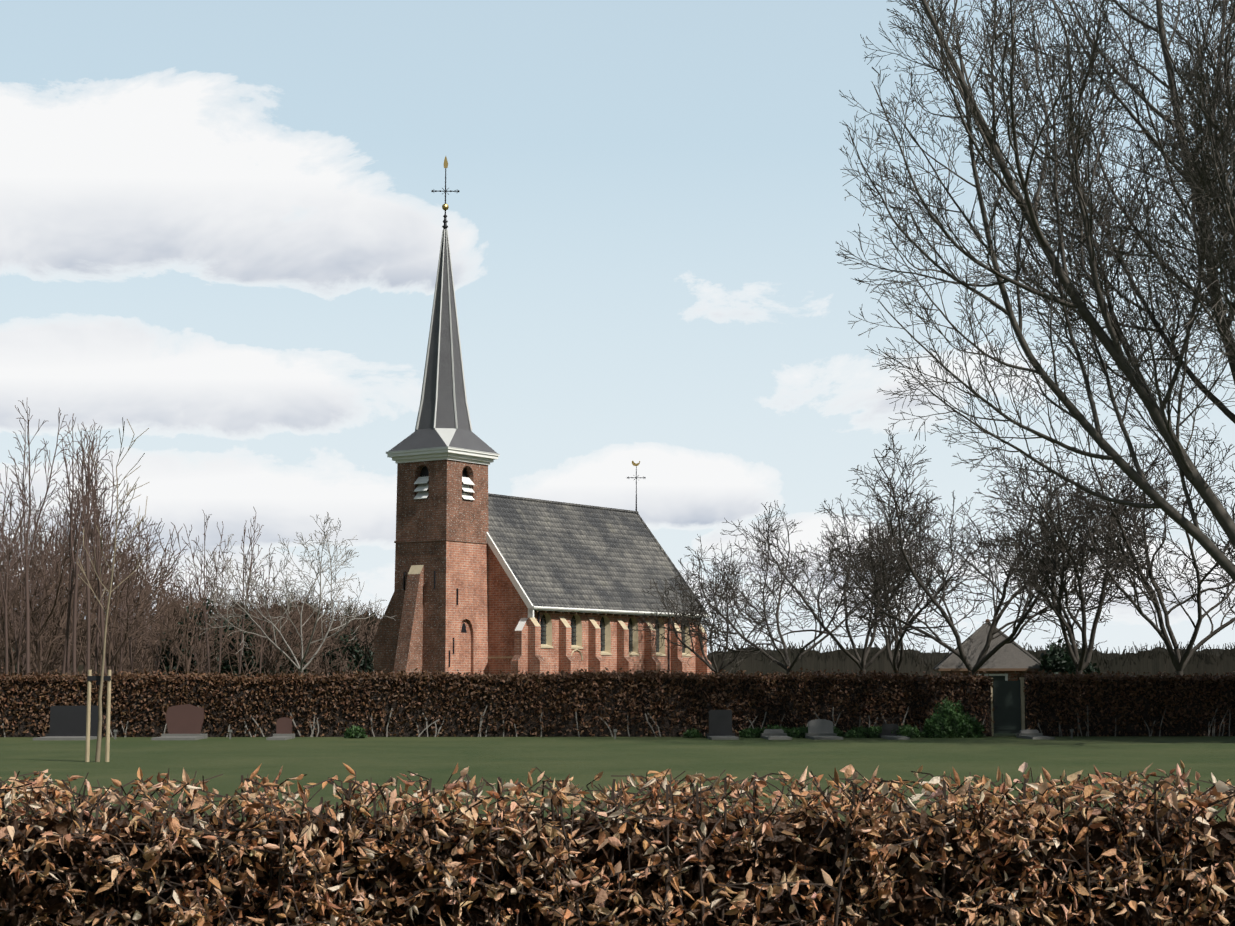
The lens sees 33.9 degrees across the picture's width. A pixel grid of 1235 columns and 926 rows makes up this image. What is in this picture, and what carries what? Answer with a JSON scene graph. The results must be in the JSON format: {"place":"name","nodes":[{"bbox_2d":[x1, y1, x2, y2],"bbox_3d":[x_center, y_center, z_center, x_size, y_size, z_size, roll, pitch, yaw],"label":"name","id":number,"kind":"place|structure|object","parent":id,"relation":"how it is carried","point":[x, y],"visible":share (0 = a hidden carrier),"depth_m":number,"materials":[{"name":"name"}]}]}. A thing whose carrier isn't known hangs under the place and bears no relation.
{"place":"outdoors","nodes":[
{"label":"outdoors","id":0,"kind":"place"},
{"bbox_2d":[374,168,711,676],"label":"church","id":1,"kind":"structure","parent":0,"point":[486,581],"depth_m":113.30,"materials":[{"name":"red brick"}]},
{"bbox_2d":[431,156,645,510],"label":"weather vanes","id":2,"kind":"object","parent":1,"relation":"on","point":[445,164],"visible":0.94,"depth_m":129.16,"materials":[{"name":"black metal"}]},
{"bbox_2d":[0,730,1234,923],"bbox_3d":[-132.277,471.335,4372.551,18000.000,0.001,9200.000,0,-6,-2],"label":"ground","id":3,"kind":"structure","parent":0,"point":[583,762],"depth_m":43.87,"materials":[{"name":"green plant"}]},
{"bbox_2d":[85,670,110,761],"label":"tree stakes","id":4,"kind":"object","parent":3,"relation":"on","point":[90,677],"visible":0.98,"depth_m":43.18,"materials":[{"name":"brown wood"}]},
{"bbox_2d":[77,417,152,761],"bbox_3d":[-10.813,2.682,43.064,1.690,7.314,1.572,0,-6,-2],"label":"sapling tree","id":5,"kind":"object","parent":3,"relation":"on","point":[98,746],"visible":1,"depth_m":43.22,"materials":[{"name":"brown plant"}]},
{"bbox_2d":[0,400,284,680],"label":"bare trees","id":6,"kind":"object","parent":3,"relation":"on","point":[85,516],"visible":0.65,"depth_m":114.36,"materials":[{"name":"brown plant"}]},
{"bbox_2d":[0,477,384,677],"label":"dark forest","id":7,"kind":"object","parent":3,"relation":"on","point":[51,643],"visible":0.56,"depth_m":130.05,"materials":[{"name":"brown plant"}]},
{"bbox_2d":[33,601,380,675],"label":"woods","id":8,"kind":"object","parent":3,"relation":"on","point":[80,668],"visible":0.02,"depth_m":233.47,"materials":[{"name":"brown plant"}]},
{"bbox_2d":[50,584,383,630],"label":"low brush","id":9,"kind":"object","parent":8,"relation":"on","point":[366,616],"visible":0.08,"depth_m":240.30,"materials":[{"name":"brown plant"}]},
{"bbox_2d":[179,512,396,676],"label":"lone tree","id":10,"kind":"object","parent":3,"relation":"on","point":[299,667],"visible":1,"depth_m":102.93,"materials":[{"name":"grey plant"}]},
{"bbox_2d":[3,637,1065,677],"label":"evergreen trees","id":11,"kind":"object","parent":3,"relation":"on","point":[243,663],"visible":0.04,"depth_m":133.97,"materials":[{"name":"green plant"}]},
{"bbox_2d":[2,598,1099,679],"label":"evergreen shrubs","id":12,"kind":"object","parent":3,"relation":"on","point":[1061,659],"visible":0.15,"depth_m":134.98,"materials":[{"name":"green plant"}]},
{"bbox_2d":[33,704,1073,739],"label":"gravestones","id":13,"kind":"object","parent":3,"relation":"on","point":[184,721],"visible":0.98,"depth_m":60.51,"materials":[{"name":"black stone"}]},
{"bbox_2d":[0,760,1234,925],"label":"hedge","id":14,"kind":"object","parent":3,"relation":"on","point":[24,892],"depth_m":8.39,"materials":[{"name":"brown plant"}]},
{"bbox_2d":[0,666,1234,736],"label":"hedge","id":15,"kind":"object","parent":3,"relation":"on","point":[659,675],"depth_m":62.52,"materials":[{"name":"plant"}]},
{"bbox_2d":[348,712,977,737],"bbox_3d":[1.437,7.927,61.372,19.133,0.784,1.053,0,-6,-2],"label":"shrub","id":16,"kind":"object","parent":3,"relation":"on","point":[865,733],"visible":0.1,"depth_m":61.30,"materials":[{"name":"green plant"}]},
{"bbox_2d":[343,697,985,738],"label":"shrub leaves","id":17,"kind":"object","parent":3,"relation":"on","point":[949,708],"visible":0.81,"depth_m":61.30,"materials":[{"name":"green plant"}]},
{"bbox_2d":[632,401,1234,675],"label":"tree row","id":18,"kind":"object","parent":3,"relation":"on","point":[1052,563],"visible":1,"depth_m":92.03,"materials":[{"name":"brown plant"}]},
{"bbox_2d":[707,641,1231,658],"bbox_3d":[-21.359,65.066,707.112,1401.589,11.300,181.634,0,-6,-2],"label":"woods brush","id":19,"kind":"object","parent":3,"relation":"on","point":[934,651],"visible":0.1,"depth_m":795.34,"materials":[{"name":"brown plant"}]},
{"bbox_2d":[707,647,1234,676],"bbox_3d":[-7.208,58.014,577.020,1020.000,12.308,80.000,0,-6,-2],"label":"woods","id":20,"kind":"object","parent":3,"relation":"on","point":[1163,663],"visible":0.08,"depth_m":615.18,"materials":[{"name":"plant"}]},
{"bbox_2d":[708,640,1234,669],"bbox_3d":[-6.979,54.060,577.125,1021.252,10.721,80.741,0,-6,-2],"label":"distant trees","id":21,"kind":"object","parent":3,"relation":"on","point":[1033,653],"visible":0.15,"depth_m":615.80,"materials":[{"name":"plant"}]},
{"bbox_2d":[933,619,1045,684],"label":"bier house","id":22,"kind":"structure","parent":3,"relation":"on","point":[1006,662],"depth_m":99.18,"materials":[{"name":"brick"}]},
{"bbox_2d":[991,677,1024,735],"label":"gate","id":23,"kind":"structure","parent":3,"relation":"on","point":[1007,713],"depth_m":63.13,"materials":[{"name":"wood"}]},
{"bbox_2d":[835,0,1234,580],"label":"tree","id":24,"kind":"object","parent":3,"relation":"on","point":[1206,194],"visible":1,"depth_m":56.61,"materials":[{"name":"brown plant"}]},
{"bbox_2d":[0,0,1234,654],"label":"sky","id":25,"kind":"structure","parent":0,"point":[221,221],"materials":[{"name":"blue"}]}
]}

